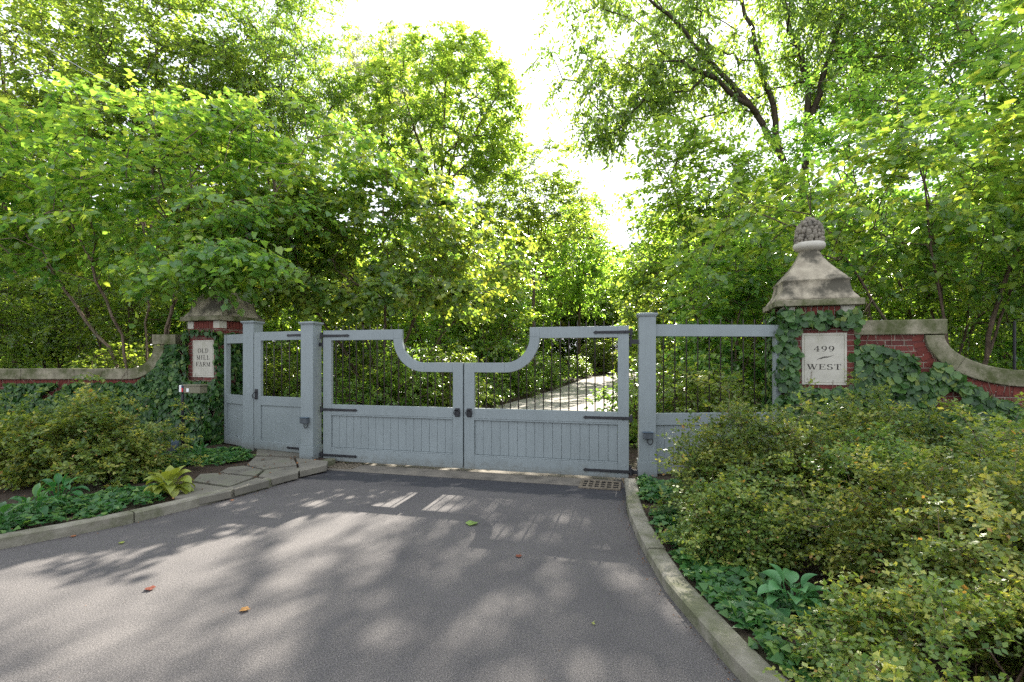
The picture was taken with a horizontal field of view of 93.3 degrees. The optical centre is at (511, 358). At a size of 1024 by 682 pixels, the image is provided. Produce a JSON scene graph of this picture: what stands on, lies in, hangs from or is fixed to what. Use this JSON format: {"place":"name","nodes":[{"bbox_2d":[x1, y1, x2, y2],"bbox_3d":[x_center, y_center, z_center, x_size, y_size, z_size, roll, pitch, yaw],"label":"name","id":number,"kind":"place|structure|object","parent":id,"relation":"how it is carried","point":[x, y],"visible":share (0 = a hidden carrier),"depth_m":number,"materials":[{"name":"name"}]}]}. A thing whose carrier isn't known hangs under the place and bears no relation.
{"place":"outdoors","nodes":[
{"label":"outdoors","id":0,"kind":"place"},
{"bbox_2d":[0,470,739,681],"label":"driveway","id":1,"kind":"structure","parent":0,"point":[400,578],"depth_m":3.49,"materials":[{"name":"grey asphalt"}]},
{"bbox_2d":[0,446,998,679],"bbox_3d":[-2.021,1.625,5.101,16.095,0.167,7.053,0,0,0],"label":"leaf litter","id":2,"kind":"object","parent":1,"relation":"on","point":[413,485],"visible":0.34,"depth_m":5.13,"materials":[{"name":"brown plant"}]},
{"bbox_2d":[578,479,620,490],"bbox_3d":[1.179,1.699,6.463,0.540,0.042,0.400,0,0,14],"label":"drain grate","id":3,"kind":"object","parent":1,"relation":"on","point":[599,484],"visible":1,"depth_m":6.44,"materials":[{"name":"grey metal"}]},
{"bbox_2d":[0,359,1023,681],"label":"ground","id":4,"kind":"structure","parent":0,"point":[206,469],"depth_m":5.34,"materials":[{"name":"soil"}]},
{"bbox_2d":[0,501,33,532],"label":"hosta","id":5,"kind":"object","parent":4,"relation":"on","point":[4,506],"visible":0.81,"depth_m":4.56,"materials":[{"name":"green plant"}]},
{"bbox_2d":[0,260,50,367],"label":"understory tree","id":6,"kind":"object","parent":4,"relation":"on","point":[6,319],"visible":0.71,"depth_m":13.75,"materials":[{"name":"green plant"}]},
{"bbox_2d":[8,483,64,514],"bbox_3d":[-4.853,1.472,4.915,0.456,0.418,0.488,0,0,-22],"label":"hellebore","id":7,"kind":"object","parent":4,"relation":"on","point":[37,489],"visible":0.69,"depth_m":4.89,"materials":[{"name":"green plant"}]},
{"bbox_2d":[0,392,75,466],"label":"garden shrub","id":8,"kind":"object","parent":4,"relation":"on","point":[3,412],"visible":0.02,"depth_m":6.87,"materials":[{"name":"green plant"}]},
{"bbox_2d":[0,0,117,367],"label":"elm tree","id":9,"kind":"object","parent":4,"relation":"on","point":[15,49],"visible":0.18,"depth_m":18.95,"materials":[{"name":"green plant"}]},
{"bbox_2d":[30,473,89,500],"bbox_3d":[-5.071,1.476,5.433,0.523,0.401,0.447,0,0,36],"label":"hellebore","id":10,"kind":"object","parent":4,"relation":"on","point":[58,478],"visible":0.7,"depth_m":5.46,"materials":[{"name":"green plant"}]},
{"bbox_2d":[0,230,140,367],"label":"understory tree","id":11,"kind":"object","parent":4,"relation":"on","point":[54,333],"visible":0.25,"depth_m":17.48,"materials":[{"name":"green plant"}]},
{"bbox_2d":[0,334,187,410],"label":"garden wall","id":12,"kind":"structure","parent":4,"relation":"on","point":[65,375],"depth_m":9.50,"materials":[{"name":"stone"}]},
{"bbox_2d":[0,324,242,446],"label":"ivy","id":13,"kind":"object","parent":12,"relation":"attached to","point":[164,373],"visible":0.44,"depth_m":9.38,"materials":[{"name":"green plant"}]},
{"bbox_2d":[18,202,188,367],"bbox_3d":[-12.712,-1.749,15.687,5.257,6.958,4.660,0,0,37],"label":"understory tree","id":14,"kind":"object","parent":4,"relation":"on","point":[83,300],"visible":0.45,"depth_m":14.95,"materials":[{"name":"green plant"}]},
{"bbox_2d":[0,372,208,493],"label":"garden shrub","id":15,"kind":"object","parent":4,"relation":"on","point":[94,448],"visible":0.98,"depth_m":6.14,"materials":[{"name":"green plant"}]},
{"bbox_2d":[63,341,153,367],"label":"woodland shrub","id":16,"kind":"object","parent":4,"relation":"on","point":[118,355],"visible":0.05,"depth_m":11.64,"materials":[{"name":"green plant"}]},
{"bbox_2d":[0,0,286,354],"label":"elm tree","id":17,"kind":"object","parent":4,"relation":"on","point":[94,39],"visible":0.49,"depth_m":17.49,"materials":[{"name":"green plant"}]},
{"bbox_2d":[105,200,184,334],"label":"woodland tree","id":18,"kind":"object","parent":4,"relation":"on","point":[131,330],"visible":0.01,"depth_m":28.14,"materials":[{"name":"green plant"}]},
{"bbox_2d":[0,458,334,549],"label":"kerb","id":19,"kind":"structure","parent":4,"relation":"on","point":[40,534],"depth_m":4.82,"materials":[{"name":"stone"}]},
{"bbox_2d":[143,465,194,501],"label":"hosta","id":20,"kind":"object","parent":4,"relation":"on","point":[171,474],"visible":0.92,"depth_m":5.70,"materials":[{"name":"green plant"}]},
{"bbox_2d":[114,152,260,326],"bbox_3d":[-16.838,-5.580,26.087,7.882,14.448,8.324,0,0,-41],"label":"woodland tree","id":21,"kind":"object","parent":4,"relation":"on","point":[177,210],"visible":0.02,"depth_m":24.21,"materials":[{"name":"green plant"}]},
{"bbox_2d":[179,384,207,446],"bbox_3d":[-5.614,1.039,8.505,0.478,1.162,0.180,0,0,12],"label":"mailbox","id":22,"kind":"object","parent":4,"relation":"on","point":[193,388],"visible":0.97,"depth_m":8.46,"materials":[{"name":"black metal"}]},
{"bbox_2d":[136,287,287,367],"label":"understory tree","id":23,"kind":"object","parent":4,"relation":"on","point":[185,306],"visible":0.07,"depth_m":15.49,"materials":[{"name":"green plant"}]},
{"bbox_2d":[0,69,437,367],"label":"redbud tree","id":24,"kind":"object","parent":4,"relation":"on","point":[47,200],"visible":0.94,"depth_m":10.01,"materials":[{"name":"green plant"}]},
{"bbox_2d":[180,287,264,441],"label":"gate pillar","id":25,"kind":"structure","parent":4,"relation":"on","point":[204,314],"depth_m":9.35,"materials":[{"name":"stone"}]},
{"bbox_2d":[224,334,242,445],"bbox_3d":[-5.081,0.575,8.909,0.721,2.030,0.090,0,0,34],"label":"fence panel","id":26,"kind":"object","parent":4,"relation":"on","point":[233,418],"visible":0.73,"depth_m":8.98,"materials":[{"name":"grey paint"}]},
{"bbox_2d":[175,449,327,504],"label":"flagstone path","id":27,"kind":"structure","parent":4,"relation":"on","point":[240,479],"depth_m":6.63,"materials":[{"name":"grey stone"}]},
{"bbox_2d":[241,320,264,450],"bbox_3d":[-4.653,0.529,8.681,0.277,2.422,0.277,0,0,14],"label":"gate post","id":28,"kind":"object","parent":4,"relation":"on","point":[251,327],"visible":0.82,"depth_m":8.57,"materials":[{"name":"grey paint"}]},
{"bbox_2d":[179,0,367,385],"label":"elm tree","id":29,"kind":"object","parent":4,"relation":"on","point":[275,54],"visible":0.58,"depth_m":19.18,"materials":[{"name":"green plant"}]},
{"bbox_2d":[263,355,299,396],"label":"woodland shrub","id":30,"kind":"object","parent":4,"relation":"on","point":[270,382],"visible":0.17,"depth_m":11.66,"materials":[{"name":"green plant"}]},
{"bbox_2d":[263,346,300,386],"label":"woodland shrub","id":31,"kind":"object","parent":4,"relation":"on","point":[283,367],"visible":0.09,"depth_m":20.24,"materials":[{"name":"green plant"}]},
{"bbox_2d":[268,363,300,393],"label":"woodland shrub","id":32,"kind":"object","parent":4,"relation":"on","point":[294,369],"visible":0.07,"depth_m":15.82,"materials":[{"name":"green plant"}]},
{"bbox_2d":[252,245,358,376],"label":"understory tree","id":33,"kind":"object","parent":4,"relation":"on","point":[280,322],"visible":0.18,"depth_m":16.54,"materials":[{"name":"green plant"}]},
{"bbox_2d":[298,321,323,459],"bbox_3d":[-3.273,0.597,7.881,0.277,2.407,0.277,0,0,14],"label":"gate post","id":34,"kind":"object","parent":4,"relation":"on","point":[311,447],"visible":0.91,"depth_m":7.78,"materials":[{"name":"grey paint"}]},
{"bbox_2d":[252,331,300,452],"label":"wicket gate","id":35,"kind":"structure","parent":34,"relation":"attached to","point":[277,425],"depth_m":8.35,"materials":[{"name":"grey paint"}]},
{"bbox_2d":[319,324,463,467],"bbox_3d":[-1.952,0.560,7.583,2.559,2.190,0.118,0,0,14],"label":"gate leaf","id":36,"kind":"object","parent":34,"relation":"attached to","point":[413,435],"visible":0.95,"depth_m":7.56,"materials":[{"name":"grey paint"}]},
{"bbox_2d":[263,244,383,360],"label":"understory tree","id":37,"kind":"object","parent":4,"relation":"on","point":[359,264],"visible":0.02,"depth_m":21.08,"materials":[{"name":"green plant"}]},
{"bbox_2d":[279,369,375,438],"bbox_3d":[-3.843,1.038,9.888,2.078,1.650,2.159,0,0,-23],"label":"woodland shrub","id":38,"kind":"object","parent":4,"relation":"on","point":[346,398],"visible":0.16,"depth_m":10.05,"materials":[{"name":"green plant"}]},
{"bbox_2d":[283,352,379,404],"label":"woodland shrub","id":39,"kind":"object","parent":4,"relation":"on","point":[338,373],"visible":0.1,"depth_m":12.17,"materials":[{"name":"green plant"}]},
{"bbox_2d":[299,271,414,380],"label":"understory tree","id":40,"kind":"object","parent":4,"relation":"on","point":[378,322],"visible":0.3,"depth_m":15.67,"materials":[{"name":"green plant"}]},
{"bbox_2d":[172,161,554,404],"bbox_3d":[-3.438,-1.761,12.086,9.128,6.750,5.646,0,0,0],"label":"redbud tree","id":41,"kind":"object","parent":4,"relation":"on","point":[441,291],"visible":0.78,"depth_m":11.06,"materials":[{"name":"green plant"}]},
{"bbox_2d":[329,220,431,348],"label":"woodland tree","id":42,"kind":"object","parent":4,"relation":"on","point":[375,259],"visible":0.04,"depth_m":29.28,"materials":[{"name":"green plant"}]},
{"bbox_2d":[307,9,454,343],"bbox_3d":[-9.437,-11.879,35.930,11.192,26.164,7.188,0,0,0],"label":"willow tree","id":43,"kind":"object","parent":4,"relation":"on","point":[353,53],"visible":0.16,"depth_m":35.20,"materials":[{"name":"green plant"}]},
{"bbox_2d":[2,358,764,441],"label":"undergrowth","id":44,"kind":"object","parent":4,"relation":"on","point":[600,370],"visible":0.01,"depth_m":22.37,"materials":[{"name":"green plant"}]},
{"bbox_2d":[333,340,452,406],"bbox_3d":[-2.833,0.713,11.606,2.774,2.324,2.482,0,0,24],"label":"woodland shrub","id":45,"kind":"object","parent":4,"relation":"on","point":[431,392],"visible":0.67,"depth_m":11.31,"materials":[{"name":"green plant"}]},
{"bbox_2d":[375,203,448,269],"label":"woodland tree","id":46,"kind":"object","parent":4,"relation":"on","point":[419,219],"visible":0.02,"depth_m":52.85,"materials":[{"name":"green plant"}]},
{"bbox_2d":[0,446,849,681],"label":"groundcover","id":47,"kind":"object","parent":4,"relation":"on","point":[747,607],"visible":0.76,"depth_m":3.62,"materials":[{"name":"green plant"}]},
{"bbox_2d":[369,221,505,357],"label":"understory tree","id":48,"kind":"object","parent":4,"relation":"on","point":[423,326],"visible":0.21,"depth_m":17.98,"materials":[{"name":"green plant"}]},
{"bbox_2d":[343,15,535,344],"bbox_3d":[-3.421,-6.612,22.046,8.932,16.488,8.146,0,0,0],"label":"maple tree","id":49,"kind":"object","parent":4,"relation":"on","point":[446,64],"visible":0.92,"depth_m":20.78,"materials":[{"name":"green plant"}]},
{"bbox_2d":[394,341,489,406],"bbox_3d":[-2.134,0.678,14.014,2.784,2.333,2.491,0,0,17],"label":"woodland shrub","id":50,"kind":"object","parent":4,"relation":"on","point":[445,356],"visible":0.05,"depth_m":13.85,"materials":[{"name":"green plant"}]},
{"bbox_2d":[409,345,504,408],"bbox_3d":[-1.654,0.746,12.633,2.365,2.214,2.643,0,0,-29],"label":"woodland shrub","id":51,"kind":"object","parent":4,"relation":"on","point":[446,401],"visible":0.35,"depth_m":12.19,"materials":[{"name":"green plant"}]},
{"bbox_2d":[327,463,614,485],"bbox_3d":[-0.796,1.722,7.237,4.610,0.056,0.770,0,0,14],"label":"apron","id":52,"kind":"object","parent":4,"relation":"on","point":[522,477],"visible":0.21,"depth_m":7.05,"materials":[{"name":"concrete"}]},
{"bbox_2d":[328,461,365,468],"bbox_3d":[-2.702,1.699,7.674,0.620,0.042,0.460,0,0,14],"label":"drain grate","id":53,"kind":"object","parent":52,"relation":"on","point":[343,465],"visible":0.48,"depth_m":7.62,"materials":[{"name":"grey metal"}]},
{"bbox_2d":[444,274,537,378],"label":"understory tree","id":54,"kind":"object","parent":4,"relation":"on","point":[499,331],"visible":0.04,"depth_m":23.74,"materials":[{"name":"green plant"}]},
{"bbox_2d":[440,261,545,386],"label":"understory tree","id":55,"kind":"object","parent":4,"relation":"on","point":[502,347],"visible":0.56,"depth_m":18.72,"materials":[{"name":"green plant"}]},
{"bbox_2d":[475,372,514,406],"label":"woodland shrub","id":56,"kind":"object","parent":4,"relation":"on","point":[497,391],"visible":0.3,"depth_m":16.15,"materials":[{"name":"green plant"}]},
{"bbox_2d":[459,247,548,343],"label":"woodland tree","id":57,"kind":"object","parent":4,"relation":"on","point":[470,270],"visible":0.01,"depth_m":34.78,"materials":[{"name":"green plant"}]},
{"bbox_2d":[482,347,546,397],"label":"woodland shrub","id":58,"kind":"object","parent":4,"relation":"on","point":[514,378],"visible":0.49,"depth_m":19.20,"materials":[{"name":"green plant"}]},
{"bbox_2d":[447,136,604,365],"bbox_3d":[0.824,-5.463,26.890,8.734,13.931,6.904,0,0,0],"label":"maple tree","id":59,"kind":"object","parent":4,"relation":"on","point":[534,219],"visible":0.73,"depth_m":26.03,"materials":[{"name":"green plant"}]},
{"bbox_2d":[494,270,566,356],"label":"understory tree","id":60,"kind":"object","parent":4,"relation":"on","point":[548,316],"visible":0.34,"depth_m":30.56,"materials":[{"name":"green plant"}]},
{"bbox_2d":[501,344,564,390],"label":"woodland shrub","id":61,"kind":"object","parent":4,"relation":"on","point":[547,365],"visible":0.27,"depth_m":22.69,"materials":[{"name":"green plant"}]},
{"bbox_2d":[518,242,567,346],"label":"woodland tree","id":62,"kind":"object","parent":4,"relation":"on","point":[542,273],"visible":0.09,"depth_m":42.37,"materials":[{"name":"green plant"}]},
{"bbox_2d":[538,352,573,381],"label":"woodland shrub","id":63,"kind":"object","parent":4,"relation":"on","point":[563,370],"visible":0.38,"depth_m":27.16,"materials":[{"name":"green plant"}]},
{"bbox_2d":[542,325,583,363],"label":"woodland shrub","id":64,"kind":"object","parent":4,"relation":"on","point":[565,345],"visible":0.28,"depth_m":51.00,"materials":[{"name":"green plant"}]},
{"bbox_2d":[519,191,624,362],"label":"maple tree","id":65,"kind":"object","parent":4,"relation":"on","point":[578,291],"visible":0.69,"depth_m":32.26,"materials":[{"name":"green plant"}]},
{"bbox_2d":[533,194,616,326],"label":"woodland tree","id":66,"kind":"object","parent":4,"relation":"on","point":[591,237],"visible":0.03,"depth_m":50.76,"materials":[{"name":"green plant"}]},
{"bbox_2d":[563,355,593,376],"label":"woodland shrub","id":67,"kind":"object","parent":4,"relation":"on","point":[580,365],"visible":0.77,"depth_m":31.20,"materials":[{"name":"green plant"}]},
{"bbox_2d":[563,269,627,352],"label":"woodland tree","id":68,"kind":"object","parent":4,"relation":"on","point":[611,315],"visible":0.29,"depth_m":43.47,"materials":[{"name":"green plant"}]},
{"bbox_2d":[580,338,617,373],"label":"woodland shrub","id":69,"kind":"object","parent":4,"relation":"on","point":[599,361],"visible":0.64,"depth_m":35.47,"materials":[{"name":"green plant"}]},
{"bbox_2d":[583,356,700,447],"bbox_3d":[2.658,0.929,9.255,2.450,1.945,2.545,0,0,18],"label":"woodland shrub","id":70,"kind":"object","parent":4,"relation":"on","point":[633,411],"visible":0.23,"depth_m":9.02,"materials":[{"name":"green plant"}]},
{"bbox_2d":[636,312,657,476],"bbox_3d":[1.881,0.579,6.750,0.277,2.442,0.277,0,0,11],"label":"gate post","id":71,"kind":"object","parent":4,"relation":"on","point":[646,457],"visible":0.88,"depth_m":6.64,"materials":[{"name":"grey paint"}]},
{"bbox_2d":[464,321,638,477],"bbox_3d":[0.512,0.560,6.952,2.535,2.190,0.104,0,0,14],"label":"gate leaf","id":72,"kind":"object","parent":71,"relation":"attached to","point":[577,442],"visible":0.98,"depth_m":6.94,"materials":[{"name":"grey paint"}]},
{"bbox_2d":[603,229,709,338],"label":"woodland tree","id":73,"kind":"object","parent":4,"relation":"on","point":[620,270],"visible":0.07,"depth_m":32.58,"materials":[{"name":"green plant"}]},
{"bbox_2d":[610,262,712,383],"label":"understory tree","id":74,"kind":"object","parent":4,"relation":"on","point":[633,321],"visible":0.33,"depth_m":14.62,"materials":[{"name":"green plant"}]},
{"bbox_2d":[629,371,704,429],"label":"woodland shrub","id":75,"kind":"object","parent":4,"relation":"on","point":[657,377],"visible":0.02,"depth_m":10.50,"materials":[{"name":"green plant"}]},
{"bbox_2d":[624,478,789,681],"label":"kerb","id":76,"kind":"structure","parent":4,"relation":"on","point":[735,653],"depth_m":3.14,"materials":[{"name":"stone"}]},
{"bbox_2d":[656,363,759,412],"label":"woodland shrub","id":77,"kind":"object","parent":4,"relation":"on","point":[715,391],"visible":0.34,"depth_m":8.43,"materials":[{"name":"green plant"}]},
{"bbox_2d":[597,105,824,305],"bbox_3d":[6.383,-3.066,15.701,6.978,9.575,5.016,0,0,0],"label":"maple tree","id":78,"kind":"object","parent":4,"relation":"on","point":[673,204],"visible":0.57,"depth_m":14.98,"materials":[{"name":"green plant"}]},
{"bbox_2d":[656,318,781,473],"bbox_3d":[2.885,0.522,6.775,1.809,2.155,0.090,0,0,-4],"label":"fence panel","id":79,"kind":"object","parent":4,"relation":"on","point":[666,423],"visible":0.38,"depth_m":6.73,"materials":[{"name":"grey paint"}]},
{"bbox_2d":[657,223,788,394],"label":"understory tree","id":80,"kind":"object","parent":4,"relation":"on","point":[722,312],"visible":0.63,"depth_m":10.75,"materials":[{"name":"green plant"}]},
{"bbox_2d":[690,371,764,411],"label":"woodland shrub","id":81,"kind":"object","parent":4,"relation":"on","point":[757,402],"visible":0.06,"depth_m":9.76,"materials":[{"name":"green plant"}]},
{"bbox_2d":[653,463,823,588],"bbox_3d":[1.801,1.337,3.989,1.199,0.894,1.536,0,0,0],"label":"garden shrub","id":82,"kind":"object","parent":4,"relation":"on","point":[741,528],"visible":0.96,"depth_m":3.69,"materials":[{"name":"green plant"}]},
{"bbox_2d":[733,355,766,410],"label":"woodland shrub","id":83,"kind":"object","parent":4,"relation":"on","point":[757,379],"visible":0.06,"depth_m":11.27,"materials":[{"name":"green plant"}]},
{"bbox_2d":[642,367,867,545],"bbox_3d":[2.430,0.929,4.710,1.984,1.688,1.903,0,0,37],"label":"garden shrub","id":84,"kind":"object","parent":4,"relation":"on","point":[746,449],"visible":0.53,"depth_m":4.55,"materials":[{"name":"green plant"}]},
{"bbox_2d":[674,183,843,382],"bbox_3d":[7.005,-1.551,13.372,4.994,6.610,4.426,0,0,-14],"label":"understory tree","id":85,"kind":"object","parent":4,"relation":"on","point":[751,339],"visible":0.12,"depth_m":12.73,"materials":[{"name":"green plant"}]},
{"bbox_2d":[521,0,1023,251],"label":"ash tree","id":86,"kind":"object","parent":4,"relation":"on","point":[814,16],"visible":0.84,"depth_m":18.69,"materials":[{"name":"green plant"}]},
{"bbox_2d":[757,563,832,625],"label":"hosta","id":87,"kind":"object","parent":4,"relation":"on","point":[777,575],"visible":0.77,"depth_m":3.10,"materials":[{"name":"green plant"}]},
{"bbox_2d":[763,216,864,394],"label":"gate pillar","id":88,"kind":"structure","parent":4,"relation":"on","point":[814,279],"depth_m":6.69,"materials":[{"name":"stone"}]},
{"bbox_2d":[652,0,1023,364],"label":"redbud tree","id":89,"kind":"object","parent":4,"relation":"on","point":[936,255],"visible":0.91,"depth_m":8.91,"materials":[{"name":"green plant"}]},
{"bbox_2d":[794,172,911,318],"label":"woodland tree","id":90,"kind":"object","parent":4,"relation":"on","point":[862,309],"visible":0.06,"depth_m":24.75,"materials":[{"name":"green plant"}]},
{"bbox_2d":[776,369,989,497],"bbox_3d":[3.991,0.946,5.355,2.611,1.659,2.086,0,0,-27],"label":"garden shrub","id":91,"kind":"object","parent":4,"relation":"on","point":[850,420],"visible":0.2,"depth_m":5.19,"materials":[{"name":"green plant"}]},
{"bbox_2d":[743,34,1023,319],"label":"oak tree","id":92,"kind":"object","parent":4,"relation":"on","point":[819,136],"visible":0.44,"depth_m":16.23,"materials":[{"name":"green plant"}]},
{"bbox_2d":[762,558,1023,681],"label":"garden shrub","id":93,"kind":"object","parent":4,"relation":"on","point":[864,646],"visible":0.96,"depth_m":2.24,"materials":[{"name":"green plant"}]},
{"bbox_2d":[764,401,1023,681],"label":"garden shrub","id":94,"kind":"object","parent":4,"relation":"on","point":[936,530],"visible":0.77,"depth_m":3.00,"materials":[{"name":"green plant"}]},
{"bbox_2d":[768,420,1023,553],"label":"garden shrub","id":95,"kind":"object","parent":4,"relation":"on","point":[880,449],"visible":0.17,"depth_m":4.13,"materials":[{"name":"green plant"}]},
{"bbox_2d":[812,0,1023,327],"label":"oak tree","id":96,"kind":"object","parent":4,"relation":"on","point":[948,34],"visible":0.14,"depth_m":17.20,"materials":[{"name":"green plant"}]},
{"bbox_2d":[832,143,1023,365],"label":"understory tree","id":97,"kind":"object","parent":4,"relation":"on","point":[951,311],"visible":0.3,"depth_m":11.38,"materials":[{"name":"green plant"}]},
{"bbox_2d":[854,319,1023,410],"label":"garden wall","id":98,"kind":"structure","parent":4,"relation":"on","point":[923,338],"depth_m":6.39,"materials":[{"name":"brick"}]},
{"bbox_2d":[760,291,1023,474],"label":"climbing hydrangea","id":99,"kind":"object","parent":98,"relation":"attached to","point":[881,365],"visible":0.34,"depth_m":6.50,"materials":[{"name":"green plant"}]},
{"bbox_2d":[881,167,1008,326],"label":"woodland tree","id":100,"kind":"object","parent":4,"relation":"on","point":[918,314],"visible":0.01,"depth_m":26.25,"materials":[{"name":"green plant"}]},
{"bbox_2d":[875,412,1023,566],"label":"garden shrub","id":101,"kind":"object","parent":4,"relation":"on","point":[992,425],"visible":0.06,"depth_m":3.83,"materials":[{"name":"green plant"}]},
{"bbox_2d":[936,222,1023,369],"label":"understory tree","id":102,"kind":"object","parent":4,"relation":"on","point":[1002,350],"visible":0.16,"depth_m":12.09,"materials":[{"name":"green plant"}]},
{"bbox_2d":[940,392,1023,475],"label":"garden shrub","id":103,"kind":"object","parent":4,"relation":"on","point":[1001,422],"visible":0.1,"depth_m":4.86,"materials":[{"name":"green plant"}]},
{"bbox_2d":[944,321,1023,369],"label":"wire fence","id":104,"kind":"object","parent":4,"relation":"on","point":[1014,335],"visible":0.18,"depth_m":8.45,"materials":[{"name":"black metal"}]},
{"bbox_2d":[0,0,1023,352],"label":"sky","id":105,"kind":"structure","parent":0,"point":[509,23],"materials":[{"name":"white"}]},
{"bbox_2d":[493,371,683,410],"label":"road","id":106,"kind":"structure","parent":0,"point":[564,396],"depth_m":18.90,"materials":[{"name":"grey asphalt"}]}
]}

